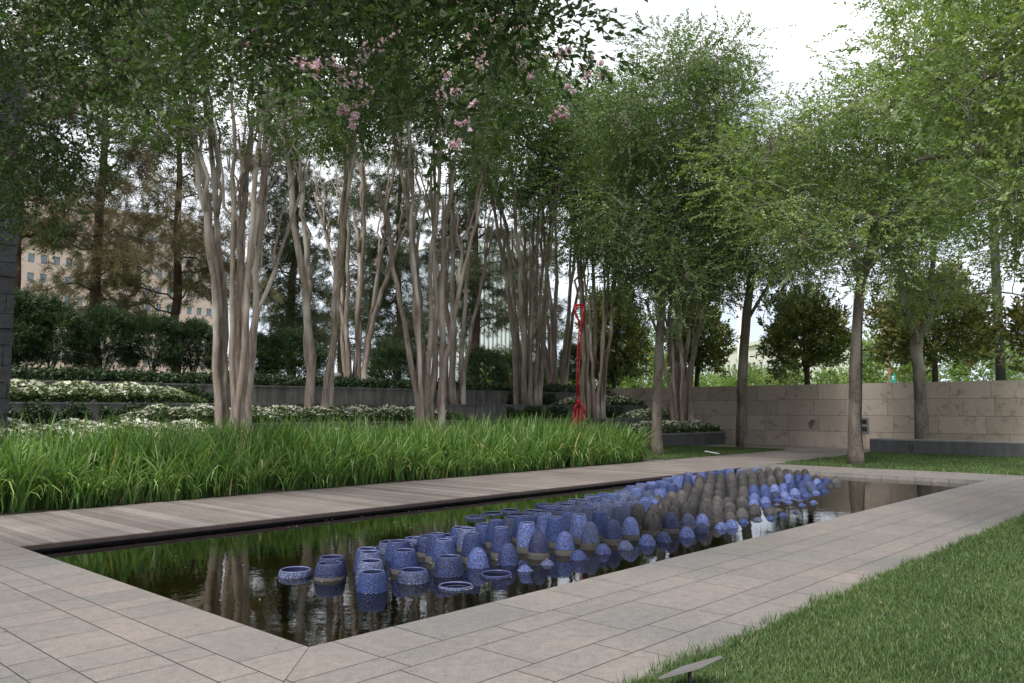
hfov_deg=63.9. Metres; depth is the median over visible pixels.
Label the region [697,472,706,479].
ceramic pot
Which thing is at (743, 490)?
ceramic dome
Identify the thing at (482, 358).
shrub
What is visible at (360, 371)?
crape myrtle
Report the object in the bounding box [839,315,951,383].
young tree
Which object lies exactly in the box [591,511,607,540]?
ceramic pot
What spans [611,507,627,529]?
ceramic pot
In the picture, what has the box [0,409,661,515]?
long grass
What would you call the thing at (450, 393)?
crape myrtle
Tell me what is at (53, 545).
boardwalk edge
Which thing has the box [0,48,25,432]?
stone pier
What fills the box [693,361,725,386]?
young tree
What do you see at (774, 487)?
ceramic dome
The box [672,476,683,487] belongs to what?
ceramic pot
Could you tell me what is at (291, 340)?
shrub
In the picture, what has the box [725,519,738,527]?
ceramic dome
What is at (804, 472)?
ceramic dome
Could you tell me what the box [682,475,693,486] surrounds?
ceramic dome
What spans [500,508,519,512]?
ceramic pot
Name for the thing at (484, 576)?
ceramic pot
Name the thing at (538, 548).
ceramic dome
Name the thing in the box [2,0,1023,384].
sky
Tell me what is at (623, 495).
ceramic pot
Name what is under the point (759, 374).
young tree
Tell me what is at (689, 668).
label stand
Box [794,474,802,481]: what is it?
ceramic dome
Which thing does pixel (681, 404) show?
crape myrtle
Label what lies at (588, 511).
ceramic pot
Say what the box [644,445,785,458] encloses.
lawn grass
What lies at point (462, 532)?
ceramic pot
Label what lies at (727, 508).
ceramic dome
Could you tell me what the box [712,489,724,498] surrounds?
ceramic dome
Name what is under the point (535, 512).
ceramic pot
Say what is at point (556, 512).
ceramic pot
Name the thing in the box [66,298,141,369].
shrub
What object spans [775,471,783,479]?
ceramic dome
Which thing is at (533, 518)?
ceramic pot
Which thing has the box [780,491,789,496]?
ceramic dome
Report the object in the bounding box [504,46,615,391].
crape myrtle
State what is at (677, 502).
ceramic dome
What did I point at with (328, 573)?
ceramic pot
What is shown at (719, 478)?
ceramic dome
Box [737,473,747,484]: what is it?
ceramic dome
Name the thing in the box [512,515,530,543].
ceramic pot
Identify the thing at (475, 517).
ceramic pot
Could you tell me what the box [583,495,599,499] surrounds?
ceramic pot
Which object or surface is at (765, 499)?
ceramic dome
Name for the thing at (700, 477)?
ceramic dome
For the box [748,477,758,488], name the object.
ceramic dome
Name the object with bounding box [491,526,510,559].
ceramic pot
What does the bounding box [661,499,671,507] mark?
ceramic dome
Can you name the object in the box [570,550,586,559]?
ceramic dome
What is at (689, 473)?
ceramic pot
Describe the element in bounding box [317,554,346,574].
ceramic pot
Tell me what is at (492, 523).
ceramic pot
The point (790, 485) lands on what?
ceramic dome
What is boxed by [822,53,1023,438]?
elm tree
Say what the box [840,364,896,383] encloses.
young tree
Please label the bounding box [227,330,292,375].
shrub
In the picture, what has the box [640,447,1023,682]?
lawn ground
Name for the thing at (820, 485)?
ceramic dome
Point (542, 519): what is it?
ceramic pot
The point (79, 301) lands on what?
window
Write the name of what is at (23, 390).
flower bed
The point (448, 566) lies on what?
ceramic pot
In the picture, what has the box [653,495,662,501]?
ceramic dome
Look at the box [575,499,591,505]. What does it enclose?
ceramic pot
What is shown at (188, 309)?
window
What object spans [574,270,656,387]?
magnolia tree
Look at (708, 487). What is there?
ceramic dome
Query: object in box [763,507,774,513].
ceramic dome
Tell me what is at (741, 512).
ceramic dome
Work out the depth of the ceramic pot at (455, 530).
9.64 m
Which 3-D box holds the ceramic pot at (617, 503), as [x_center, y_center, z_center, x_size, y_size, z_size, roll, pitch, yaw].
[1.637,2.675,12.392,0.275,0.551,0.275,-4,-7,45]
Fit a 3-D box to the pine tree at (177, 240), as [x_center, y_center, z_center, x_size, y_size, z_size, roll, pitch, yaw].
[-12.837,-5.993,30.699,6.376,15.695,7.722,-4,-6,43]
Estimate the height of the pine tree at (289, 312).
16.948 m
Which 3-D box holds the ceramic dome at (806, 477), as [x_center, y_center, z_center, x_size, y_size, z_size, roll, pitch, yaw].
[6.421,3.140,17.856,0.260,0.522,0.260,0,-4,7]
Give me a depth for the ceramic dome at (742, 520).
11.46 m
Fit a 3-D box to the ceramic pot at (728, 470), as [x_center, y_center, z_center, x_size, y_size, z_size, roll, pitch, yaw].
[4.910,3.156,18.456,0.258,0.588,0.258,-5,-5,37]
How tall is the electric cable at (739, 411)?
2.266 m
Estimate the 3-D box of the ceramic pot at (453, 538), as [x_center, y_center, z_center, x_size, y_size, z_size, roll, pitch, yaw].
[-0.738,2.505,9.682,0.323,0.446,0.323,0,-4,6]
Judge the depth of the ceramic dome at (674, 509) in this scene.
11.14 m
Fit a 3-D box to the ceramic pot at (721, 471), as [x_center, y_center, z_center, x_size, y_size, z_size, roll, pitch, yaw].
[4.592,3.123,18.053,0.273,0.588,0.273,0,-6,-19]
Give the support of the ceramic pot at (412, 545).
in the water
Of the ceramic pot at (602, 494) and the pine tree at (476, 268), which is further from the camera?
the pine tree at (476, 268)
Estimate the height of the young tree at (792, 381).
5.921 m
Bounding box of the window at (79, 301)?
[77,296,82,304]
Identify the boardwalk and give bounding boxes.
[0,447,869,546]
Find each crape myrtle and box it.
[39,0,372,434]
[223,1,438,410]
[291,2,463,387]
[318,0,579,430]
[402,0,565,403]
[452,5,596,404]
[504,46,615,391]
[540,59,672,417]
[621,165,778,424]
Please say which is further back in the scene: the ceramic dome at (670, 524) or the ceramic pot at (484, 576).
the ceramic dome at (670, 524)
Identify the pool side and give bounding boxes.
[27,468,981,647]
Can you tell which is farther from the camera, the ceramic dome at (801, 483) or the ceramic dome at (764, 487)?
the ceramic dome at (801, 483)
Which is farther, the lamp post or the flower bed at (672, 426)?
the lamp post
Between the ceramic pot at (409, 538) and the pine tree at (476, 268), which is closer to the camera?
the ceramic pot at (409, 538)
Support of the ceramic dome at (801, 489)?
in the water
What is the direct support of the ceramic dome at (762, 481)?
in the water
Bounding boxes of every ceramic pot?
[278,566,311,578]
[314,561,344,581]
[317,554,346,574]
[353,547,376,571]
[355,550,381,576]
[356,558,383,584]
[357,569,387,593]
[377,540,388,553]
[385,539,409,560]
[390,548,417,574]
[397,567,428,583]
[405,536,418,540]
[408,540,415,550]
[416,534,428,557]
[425,532,445,562]
[432,538,455,568]
[434,554,463,577]
[438,581,472,590]
[444,533,456,545]
[450,526,468,537]
[457,527,477,551]
[462,532,482,563]
[465,515,485,518]
[475,523,487,543]
[480,570,511,579]
[482,511,502,514]
[486,519,504,547]
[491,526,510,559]
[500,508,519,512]
[503,516,514,534]
[507,513,526,515]
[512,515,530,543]
[517,521,536,553]
[523,509,538,513]
[528,515,537,524]
[531,510,548,514]
[535,503,553,506]
[536,512,552,534]
[542,505,560,512]
[546,516,564,547]
[552,509,565,515]
[558,503,574,510]
[561,510,574,532]
[567,499,578,503]
[570,513,587,543]
[572,506,586,512]
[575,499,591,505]
[582,507,596,521]
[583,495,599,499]
[586,502,601,506]
[590,497,601,501]
[591,504,601,510]
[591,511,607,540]
[597,493,607,496]
[600,497,615,503]
[600,503,614,520]
[607,493,618,499]
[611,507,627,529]
[613,500,626,506]
[618,491,631,499]
[622,502,634,516]
[627,495,640,501]
[629,487,643,495]
[635,483,647,490]
[641,491,654,497]
[641,501,652,511]
[645,485,657,490]
[646,481,656,484]
[654,488,666,498]
[656,480,668,485]
[658,482,670,488]
[662,478,672,483]
[666,484,677,492]
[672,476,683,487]
[684,472,693,476]
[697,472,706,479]
[706,471,716,478]
[716,470,726,478]
[725,468,734,477]
[736,469,747,478]
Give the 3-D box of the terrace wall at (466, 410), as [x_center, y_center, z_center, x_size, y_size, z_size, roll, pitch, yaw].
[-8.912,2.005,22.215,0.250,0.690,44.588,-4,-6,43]
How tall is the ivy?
0.713 m
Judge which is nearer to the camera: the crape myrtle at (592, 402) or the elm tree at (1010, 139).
the elm tree at (1010, 139)
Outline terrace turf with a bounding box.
[14,401,694,434]
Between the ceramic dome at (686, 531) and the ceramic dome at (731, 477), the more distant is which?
the ceramic dome at (731, 477)
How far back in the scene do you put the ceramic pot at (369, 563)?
7.45 m
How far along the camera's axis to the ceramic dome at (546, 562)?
8.37 m
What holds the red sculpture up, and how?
on the terrace soil
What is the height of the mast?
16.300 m
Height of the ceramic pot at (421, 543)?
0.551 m
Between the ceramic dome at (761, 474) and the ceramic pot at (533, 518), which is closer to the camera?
the ceramic pot at (533, 518)
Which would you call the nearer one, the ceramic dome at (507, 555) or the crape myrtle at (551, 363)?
the ceramic dome at (507, 555)
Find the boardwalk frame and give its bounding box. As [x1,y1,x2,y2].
[31,464,833,550]
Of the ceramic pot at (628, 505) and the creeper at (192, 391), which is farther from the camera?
the creeper at (192, 391)
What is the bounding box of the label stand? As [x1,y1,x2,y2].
[658,656,721,682]
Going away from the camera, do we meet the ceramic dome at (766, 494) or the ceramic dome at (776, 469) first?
the ceramic dome at (766, 494)
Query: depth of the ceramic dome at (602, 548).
9.04 m
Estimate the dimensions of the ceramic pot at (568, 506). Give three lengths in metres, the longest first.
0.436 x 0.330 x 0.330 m
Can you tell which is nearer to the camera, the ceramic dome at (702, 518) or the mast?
the ceramic dome at (702, 518)
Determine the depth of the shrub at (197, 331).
27.25 m
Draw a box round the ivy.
[11,363,615,392]
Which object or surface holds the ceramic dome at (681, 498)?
on the water
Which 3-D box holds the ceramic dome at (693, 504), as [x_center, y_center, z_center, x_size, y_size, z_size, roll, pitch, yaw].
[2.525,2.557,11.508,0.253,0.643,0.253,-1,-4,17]
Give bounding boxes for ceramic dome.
[467,547,488,568]
[497,543,518,565]
[518,565,531,571]
[528,531,549,559]
[540,559,553,565]
[555,531,574,555]
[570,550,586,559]
[580,522,599,549]
[594,543,611,553]
[603,519,622,544]
[617,540,633,549]
[622,517,639,540]
[630,503,645,530]
[638,534,655,545]
[639,497,649,501]
[641,511,659,535]
[647,504,661,527]
[649,498,658,503]
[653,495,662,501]
[656,502,667,521]
[656,531,670,541]
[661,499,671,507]
[662,512,679,533]
[666,491,677,498]
[668,505,680,525]
[671,499,680,507]
[676,495,686,503]
[677,490,687,497]
[679,502,693,518]
[679,526,694,537]
[680,513,695,529]
[681,482,691,494]
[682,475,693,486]
[686,496,698,505]
[687,493,699,503]
[688,501,697,518]
[689,486,701,500]
[693,478,703,492]
[694,475,704,483]
[694,523,709,533]
[695,514,709,525]
[697,501,713,523]
[700,492,711,501]
[700,497,712,506]
[702,482,713,496]
[705,473,714,480]
[705,477,714,487]
[711,504,724,521]
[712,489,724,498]
[712,495,723,506]
[712,499,723,508]
[714,481,725,494]
[715,475,725,488]
[715,522,727,528]
[723,497,733,504]
[723,505,735,513]
[724,502,736,511]
[724,511,736,520]
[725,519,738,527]
[726,471,736,480]
[726,474,736,484]
[726,480,736,492]
[726,487,738,499]
[735,496,748,505]
[735,508,748,516]
[736,501,747,511]
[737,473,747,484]
[737,478,748,489]
[737,518,748,522]
[738,485,748,496]
[746,469,752,477]
[748,472,757,482]
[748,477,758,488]
[748,485,759,495]
[748,493,759,499]
[748,499,758,504]
[748,504,761,513]
[757,471,766,479]
[758,477,767,486]
[760,484,770,493]
[760,491,771,498]
[760,496,770,502]
[761,503,771,507]
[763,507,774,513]
[766,470,774,477]
[766,515,775,518]
[767,475,776,484]
[770,484,779,491]
[771,491,780,497]
[774,467,781,476]
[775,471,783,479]
[776,476,785,483]
[779,483,787,491]
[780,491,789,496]
[784,474,793,483]
[787,470,794,477]
[787,482,795,491]
[789,488,799,494]
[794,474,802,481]
[797,480,807,489]
[798,487,806,492]
[801,469,808,476]
[801,492,810,496]
[803,474,811,481]
[807,485,817,490]
[812,475,820,479]
[813,479,821,485]
[816,483,825,488]
[821,477,830,485]
[831,476,840,483]
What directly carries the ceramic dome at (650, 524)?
on the water
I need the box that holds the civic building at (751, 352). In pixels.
[708,339,894,384]
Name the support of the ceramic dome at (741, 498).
in the water
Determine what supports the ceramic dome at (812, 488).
in the water
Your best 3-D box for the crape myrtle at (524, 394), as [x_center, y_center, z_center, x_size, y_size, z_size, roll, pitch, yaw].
[0.199,-6.148,33.379,7.442,17.881,8.444,-4,-6,43]
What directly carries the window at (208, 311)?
in the office building at (33, 269)
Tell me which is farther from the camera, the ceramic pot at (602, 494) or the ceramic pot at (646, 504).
the ceramic pot at (602, 494)
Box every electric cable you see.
[737,390,739,446]
[860,304,864,461]
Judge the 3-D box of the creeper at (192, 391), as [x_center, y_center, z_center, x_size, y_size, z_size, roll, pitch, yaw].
[-5.296,1.907,28.461,0.556,0.732,21.638,-4,-6,43]
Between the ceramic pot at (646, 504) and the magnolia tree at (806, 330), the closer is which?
the ceramic pot at (646, 504)
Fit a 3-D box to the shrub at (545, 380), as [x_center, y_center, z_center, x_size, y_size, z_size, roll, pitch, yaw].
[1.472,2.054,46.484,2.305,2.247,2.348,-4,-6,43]
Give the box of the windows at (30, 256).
[27,221,209,298]
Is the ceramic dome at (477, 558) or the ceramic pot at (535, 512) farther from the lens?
the ceramic pot at (535, 512)
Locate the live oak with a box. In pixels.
[0,0,655,259]
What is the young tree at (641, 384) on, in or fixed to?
on the upper lawn
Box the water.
[33,471,969,646]
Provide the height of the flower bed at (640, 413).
0.555 m
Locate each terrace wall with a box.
[0,402,646,423]
[11,379,614,404]
[206,417,670,435]
[624,431,725,447]
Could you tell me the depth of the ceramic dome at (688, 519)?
10.86 m
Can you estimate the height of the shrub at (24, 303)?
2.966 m
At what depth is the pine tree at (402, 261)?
42.12 m
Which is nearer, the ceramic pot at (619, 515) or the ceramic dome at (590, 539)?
the ceramic dome at (590, 539)
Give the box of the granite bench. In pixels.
[869,438,1023,457]
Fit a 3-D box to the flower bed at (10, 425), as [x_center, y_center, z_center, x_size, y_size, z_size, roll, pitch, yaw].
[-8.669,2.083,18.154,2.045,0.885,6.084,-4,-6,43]
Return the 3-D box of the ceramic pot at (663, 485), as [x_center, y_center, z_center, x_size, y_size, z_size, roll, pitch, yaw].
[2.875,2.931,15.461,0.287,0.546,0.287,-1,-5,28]
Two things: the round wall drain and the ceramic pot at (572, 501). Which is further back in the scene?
the round wall drain
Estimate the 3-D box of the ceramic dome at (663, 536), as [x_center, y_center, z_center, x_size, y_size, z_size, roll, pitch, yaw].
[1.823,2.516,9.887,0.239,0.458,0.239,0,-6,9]
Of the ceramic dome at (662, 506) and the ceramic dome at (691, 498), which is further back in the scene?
the ceramic dome at (691, 498)
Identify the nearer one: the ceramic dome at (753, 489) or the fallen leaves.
the fallen leaves
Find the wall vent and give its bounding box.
[862,418,868,432]
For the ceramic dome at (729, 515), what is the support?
in the water
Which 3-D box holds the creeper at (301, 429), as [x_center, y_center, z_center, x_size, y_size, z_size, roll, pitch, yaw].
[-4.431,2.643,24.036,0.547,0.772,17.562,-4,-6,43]
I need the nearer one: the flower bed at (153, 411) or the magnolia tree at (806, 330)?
the flower bed at (153, 411)
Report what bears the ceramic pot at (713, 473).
in the water
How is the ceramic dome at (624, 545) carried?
in the water
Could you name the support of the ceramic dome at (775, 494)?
in the water
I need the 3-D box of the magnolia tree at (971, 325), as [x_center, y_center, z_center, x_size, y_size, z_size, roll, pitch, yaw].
[17.445,0.664,33.855,5.810,8.630,5.754,1,-5,-8]
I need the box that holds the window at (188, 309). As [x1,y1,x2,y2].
[187,307,191,314]
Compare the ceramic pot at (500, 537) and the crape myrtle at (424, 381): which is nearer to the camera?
the ceramic pot at (500, 537)
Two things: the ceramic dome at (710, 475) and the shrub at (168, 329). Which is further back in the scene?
the shrub at (168, 329)
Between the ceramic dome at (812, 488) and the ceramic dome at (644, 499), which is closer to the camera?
the ceramic dome at (644, 499)
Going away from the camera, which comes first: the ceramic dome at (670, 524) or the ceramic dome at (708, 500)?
the ceramic dome at (670, 524)
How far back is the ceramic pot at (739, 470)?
18.25 m
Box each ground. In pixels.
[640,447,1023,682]
[820,468,1002,481]
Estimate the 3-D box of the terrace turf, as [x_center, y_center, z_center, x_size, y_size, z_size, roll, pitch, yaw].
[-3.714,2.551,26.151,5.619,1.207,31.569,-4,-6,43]
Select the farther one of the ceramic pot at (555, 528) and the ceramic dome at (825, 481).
the ceramic dome at (825, 481)
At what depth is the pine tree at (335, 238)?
45.77 m
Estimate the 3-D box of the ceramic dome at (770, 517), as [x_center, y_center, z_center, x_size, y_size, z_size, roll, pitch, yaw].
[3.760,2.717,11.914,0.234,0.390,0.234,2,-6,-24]
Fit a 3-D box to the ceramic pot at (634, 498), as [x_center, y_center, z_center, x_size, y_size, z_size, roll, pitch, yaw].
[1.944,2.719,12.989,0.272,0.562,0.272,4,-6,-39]
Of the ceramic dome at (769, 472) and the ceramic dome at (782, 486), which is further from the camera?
the ceramic dome at (769, 472)
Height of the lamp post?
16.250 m
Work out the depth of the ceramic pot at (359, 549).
8.05 m
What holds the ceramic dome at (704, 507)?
on the water
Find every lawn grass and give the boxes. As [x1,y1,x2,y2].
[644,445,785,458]
[785,451,1023,474]
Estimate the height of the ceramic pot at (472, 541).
0.637 m
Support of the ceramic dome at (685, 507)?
on the water
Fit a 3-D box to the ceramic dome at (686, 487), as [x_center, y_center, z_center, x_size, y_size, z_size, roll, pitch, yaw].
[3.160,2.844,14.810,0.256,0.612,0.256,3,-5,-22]
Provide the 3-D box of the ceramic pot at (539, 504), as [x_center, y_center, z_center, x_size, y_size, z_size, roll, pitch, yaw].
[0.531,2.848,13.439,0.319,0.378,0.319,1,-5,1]
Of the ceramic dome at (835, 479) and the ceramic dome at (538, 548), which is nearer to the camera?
the ceramic dome at (538, 548)
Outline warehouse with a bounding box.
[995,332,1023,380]
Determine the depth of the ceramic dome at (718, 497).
12.92 m
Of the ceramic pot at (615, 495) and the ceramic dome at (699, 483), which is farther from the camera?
the ceramic dome at (699, 483)
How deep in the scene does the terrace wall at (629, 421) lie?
28.34 m
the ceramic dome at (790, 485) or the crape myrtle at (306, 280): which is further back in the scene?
the crape myrtle at (306, 280)
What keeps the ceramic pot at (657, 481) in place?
in the water
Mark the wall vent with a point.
(865, 425)
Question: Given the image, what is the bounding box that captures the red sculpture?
[571,303,585,427]
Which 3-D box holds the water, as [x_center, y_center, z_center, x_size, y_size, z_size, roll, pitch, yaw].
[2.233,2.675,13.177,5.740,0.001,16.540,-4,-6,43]
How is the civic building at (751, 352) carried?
on the upper lawn
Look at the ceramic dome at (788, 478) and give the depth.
17.38 m
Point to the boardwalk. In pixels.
(32, 529)
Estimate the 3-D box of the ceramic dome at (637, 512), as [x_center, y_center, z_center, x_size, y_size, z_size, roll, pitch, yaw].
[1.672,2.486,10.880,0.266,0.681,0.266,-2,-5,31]
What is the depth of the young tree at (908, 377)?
59.53 m
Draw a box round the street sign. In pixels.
[887,350,895,382]
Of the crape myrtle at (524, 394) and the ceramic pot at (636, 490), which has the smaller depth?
the ceramic pot at (636, 490)
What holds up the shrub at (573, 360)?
on the planting soil
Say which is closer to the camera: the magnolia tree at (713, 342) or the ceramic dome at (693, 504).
the ceramic dome at (693, 504)
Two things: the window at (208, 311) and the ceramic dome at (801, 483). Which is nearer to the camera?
the ceramic dome at (801, 483)
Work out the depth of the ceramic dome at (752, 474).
17.49 m
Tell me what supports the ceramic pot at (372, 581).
in the water
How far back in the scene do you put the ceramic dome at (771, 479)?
17.25 m
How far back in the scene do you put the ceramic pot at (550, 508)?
12.66 m
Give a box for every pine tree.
[0,0,129,365]
[18,0,199,369]
[51,6,284,373]
[200,49,354,375]
[285,85,395,373]
[334,83,473,378]
[410,78,540,379]
[489,157,579,373]
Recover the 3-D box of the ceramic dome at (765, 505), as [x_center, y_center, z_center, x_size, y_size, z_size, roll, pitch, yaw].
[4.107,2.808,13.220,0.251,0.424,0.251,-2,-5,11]
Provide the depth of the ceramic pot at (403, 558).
7.91 m
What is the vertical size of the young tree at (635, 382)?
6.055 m
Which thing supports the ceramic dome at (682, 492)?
on the water
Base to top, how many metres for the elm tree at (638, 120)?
15.498 m
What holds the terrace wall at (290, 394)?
on the terrace soil
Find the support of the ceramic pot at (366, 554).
in the water
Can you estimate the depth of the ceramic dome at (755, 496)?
14.35 m
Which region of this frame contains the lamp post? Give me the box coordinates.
[988,160,1005,380]
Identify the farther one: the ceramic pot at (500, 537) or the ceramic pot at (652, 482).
the ceramic pot at (652, 482)
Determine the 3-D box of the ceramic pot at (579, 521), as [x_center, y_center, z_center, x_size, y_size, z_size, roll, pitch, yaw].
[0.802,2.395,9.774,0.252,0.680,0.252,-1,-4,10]
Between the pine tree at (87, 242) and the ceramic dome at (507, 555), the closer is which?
the ceramic dome at (507, 555)
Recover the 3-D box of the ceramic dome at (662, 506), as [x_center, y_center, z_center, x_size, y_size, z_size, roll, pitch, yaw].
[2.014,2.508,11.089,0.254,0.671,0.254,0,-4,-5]
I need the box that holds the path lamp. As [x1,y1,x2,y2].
[334,372,342,386]
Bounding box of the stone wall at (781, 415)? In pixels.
[607,380,1023,447]
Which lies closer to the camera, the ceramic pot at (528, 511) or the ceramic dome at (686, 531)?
the ceramic dome at (686, 531)
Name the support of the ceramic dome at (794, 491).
in the water
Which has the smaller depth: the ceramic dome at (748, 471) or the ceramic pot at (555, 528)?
the ceramic pot at (555, 528)
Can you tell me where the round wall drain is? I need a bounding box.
[808,420,817,428]
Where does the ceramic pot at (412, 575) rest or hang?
in the water
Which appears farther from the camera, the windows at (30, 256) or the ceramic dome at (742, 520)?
the windows at (30, 256)
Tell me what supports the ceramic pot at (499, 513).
in the water
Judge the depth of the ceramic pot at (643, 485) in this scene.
15.63 m
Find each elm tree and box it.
[523,6,813,453]
[655,0,1023,467]
[658,111,895,446]
[812,0,1023,313]
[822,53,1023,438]
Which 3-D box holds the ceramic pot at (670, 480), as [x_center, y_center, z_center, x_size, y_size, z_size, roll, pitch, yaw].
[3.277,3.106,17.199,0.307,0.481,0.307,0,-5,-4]
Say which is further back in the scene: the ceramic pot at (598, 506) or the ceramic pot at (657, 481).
the ceramic pot at (657, 481)
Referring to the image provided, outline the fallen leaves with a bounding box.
[2,515,985,673]
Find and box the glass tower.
[401,238,539,381]
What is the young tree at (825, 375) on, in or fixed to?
on the ground at (917, 470)
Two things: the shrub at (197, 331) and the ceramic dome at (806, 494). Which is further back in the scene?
the shrub at (197, 331)
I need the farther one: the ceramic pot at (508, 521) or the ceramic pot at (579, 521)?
the ceramic pot at (508, 521)
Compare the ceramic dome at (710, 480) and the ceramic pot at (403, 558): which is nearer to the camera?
the ceramic pot at (403, 558)
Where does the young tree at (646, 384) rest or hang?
on the upper lawn
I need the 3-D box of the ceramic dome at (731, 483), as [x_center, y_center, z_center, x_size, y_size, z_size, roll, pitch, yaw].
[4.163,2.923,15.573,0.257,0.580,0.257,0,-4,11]
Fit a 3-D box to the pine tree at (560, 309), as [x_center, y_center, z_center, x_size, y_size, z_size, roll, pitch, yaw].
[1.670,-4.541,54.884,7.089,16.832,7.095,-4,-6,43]
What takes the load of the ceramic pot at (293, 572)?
in the water
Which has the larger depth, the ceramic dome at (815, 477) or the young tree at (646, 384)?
the young tree at (646, 384)
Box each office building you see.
[21,196,212,373]
[595,350,669,387]
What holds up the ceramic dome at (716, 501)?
on the water
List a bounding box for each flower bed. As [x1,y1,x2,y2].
[0,378,207,404]
[0,416,223,452]
[97,401,466,423]
[547,394,644,404]
[613,408,670,417]
[619,418,720,433]
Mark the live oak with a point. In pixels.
(296, 17)
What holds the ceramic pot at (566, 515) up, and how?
in the water
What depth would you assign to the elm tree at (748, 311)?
32.45 m
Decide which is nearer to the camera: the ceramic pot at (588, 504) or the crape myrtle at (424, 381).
the ceramic pot at (588, 504)
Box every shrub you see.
[8,283,58,368]
[11,292,94,367]
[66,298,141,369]
[114,309,188,371]
[165,315,212,372]
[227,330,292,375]
[255,325,327,376]
[368,337,426,379]
[455,342,510,382]
[491,351,527,383]
[533,359,558,384]
[557,341,598,385]
[595,350,622,386]
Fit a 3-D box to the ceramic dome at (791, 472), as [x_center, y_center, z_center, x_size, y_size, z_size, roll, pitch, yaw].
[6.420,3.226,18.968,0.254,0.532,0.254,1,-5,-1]
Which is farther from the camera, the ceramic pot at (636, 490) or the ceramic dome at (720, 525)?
the ceramic pot at (636, 490)
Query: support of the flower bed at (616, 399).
on the terrace soil
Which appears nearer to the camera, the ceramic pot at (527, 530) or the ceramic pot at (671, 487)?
the ceramic pot at (527, 530)
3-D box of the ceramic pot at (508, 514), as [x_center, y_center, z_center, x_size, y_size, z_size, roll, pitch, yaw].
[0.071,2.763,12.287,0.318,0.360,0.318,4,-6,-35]
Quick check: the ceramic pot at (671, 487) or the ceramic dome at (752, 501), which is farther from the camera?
the ceramic pot at (671, 487)
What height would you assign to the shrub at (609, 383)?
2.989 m
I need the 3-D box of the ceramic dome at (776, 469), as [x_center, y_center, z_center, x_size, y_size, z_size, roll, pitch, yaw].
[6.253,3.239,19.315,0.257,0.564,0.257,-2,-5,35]
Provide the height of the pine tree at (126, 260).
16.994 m
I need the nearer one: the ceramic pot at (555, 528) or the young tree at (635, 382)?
the ceramic pot at (555, 528)
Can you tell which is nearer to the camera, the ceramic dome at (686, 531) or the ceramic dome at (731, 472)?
the ceramic dome at (686, 531)
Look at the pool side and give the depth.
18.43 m
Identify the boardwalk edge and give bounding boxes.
[22,468,739,549]
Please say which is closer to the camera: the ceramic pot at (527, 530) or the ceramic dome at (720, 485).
the ceramic pot at (527, 530)
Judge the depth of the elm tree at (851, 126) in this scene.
20.84 m
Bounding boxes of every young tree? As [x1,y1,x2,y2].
[597,367,646,387]
[610,326,671,387]
[644,366,671,387]
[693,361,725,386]
[707,359,778,386]
[764,359,814,384]
[810,362,848,383]
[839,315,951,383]
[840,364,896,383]
[891,363,941,382]
[938,329,1023,381]
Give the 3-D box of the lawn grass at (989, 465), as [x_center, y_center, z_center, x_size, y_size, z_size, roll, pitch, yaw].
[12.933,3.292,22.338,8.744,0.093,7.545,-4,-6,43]
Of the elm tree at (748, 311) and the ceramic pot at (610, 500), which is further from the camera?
the elm tree at (748, 311)
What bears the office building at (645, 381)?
on the ground at (917, 470)
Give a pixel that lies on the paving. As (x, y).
(236, 643)
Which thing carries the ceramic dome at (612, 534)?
on the water
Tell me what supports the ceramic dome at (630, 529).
on the water
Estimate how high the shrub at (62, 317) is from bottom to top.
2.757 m
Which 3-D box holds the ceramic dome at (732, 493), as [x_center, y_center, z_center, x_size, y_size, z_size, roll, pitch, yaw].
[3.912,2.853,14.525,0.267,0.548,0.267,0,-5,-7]
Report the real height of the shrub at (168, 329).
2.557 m
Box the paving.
[0,444,1023,682]
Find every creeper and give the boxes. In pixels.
[2,399,624,424]
[41,381,559,404]
[54,419,553,436]
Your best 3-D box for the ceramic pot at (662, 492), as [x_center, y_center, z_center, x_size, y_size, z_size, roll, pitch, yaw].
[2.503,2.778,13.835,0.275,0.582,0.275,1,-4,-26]
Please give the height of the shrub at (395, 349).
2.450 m
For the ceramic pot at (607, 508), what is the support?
in the water
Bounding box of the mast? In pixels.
[736,274,740,359]
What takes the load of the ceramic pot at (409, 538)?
in the water
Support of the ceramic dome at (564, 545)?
on the water
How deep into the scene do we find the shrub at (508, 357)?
42.13 m
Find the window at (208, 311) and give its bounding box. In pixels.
[206,309,210,315]
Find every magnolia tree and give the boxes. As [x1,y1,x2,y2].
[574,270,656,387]
[664,290,739,386]
[750,281,867,384]
[863,256,1009,381]
[985,293,1023,373]
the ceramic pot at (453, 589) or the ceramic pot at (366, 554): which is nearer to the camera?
the ceramic pot at (453, 589)
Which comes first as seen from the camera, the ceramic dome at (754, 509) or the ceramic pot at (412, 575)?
the ceramic pot at (412, 575)
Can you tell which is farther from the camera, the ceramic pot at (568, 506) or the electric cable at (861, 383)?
the electric cable at (861, 383)
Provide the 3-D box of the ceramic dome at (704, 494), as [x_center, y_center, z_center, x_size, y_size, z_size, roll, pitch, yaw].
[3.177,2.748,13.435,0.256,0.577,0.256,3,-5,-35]
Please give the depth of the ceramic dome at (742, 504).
12.69 m

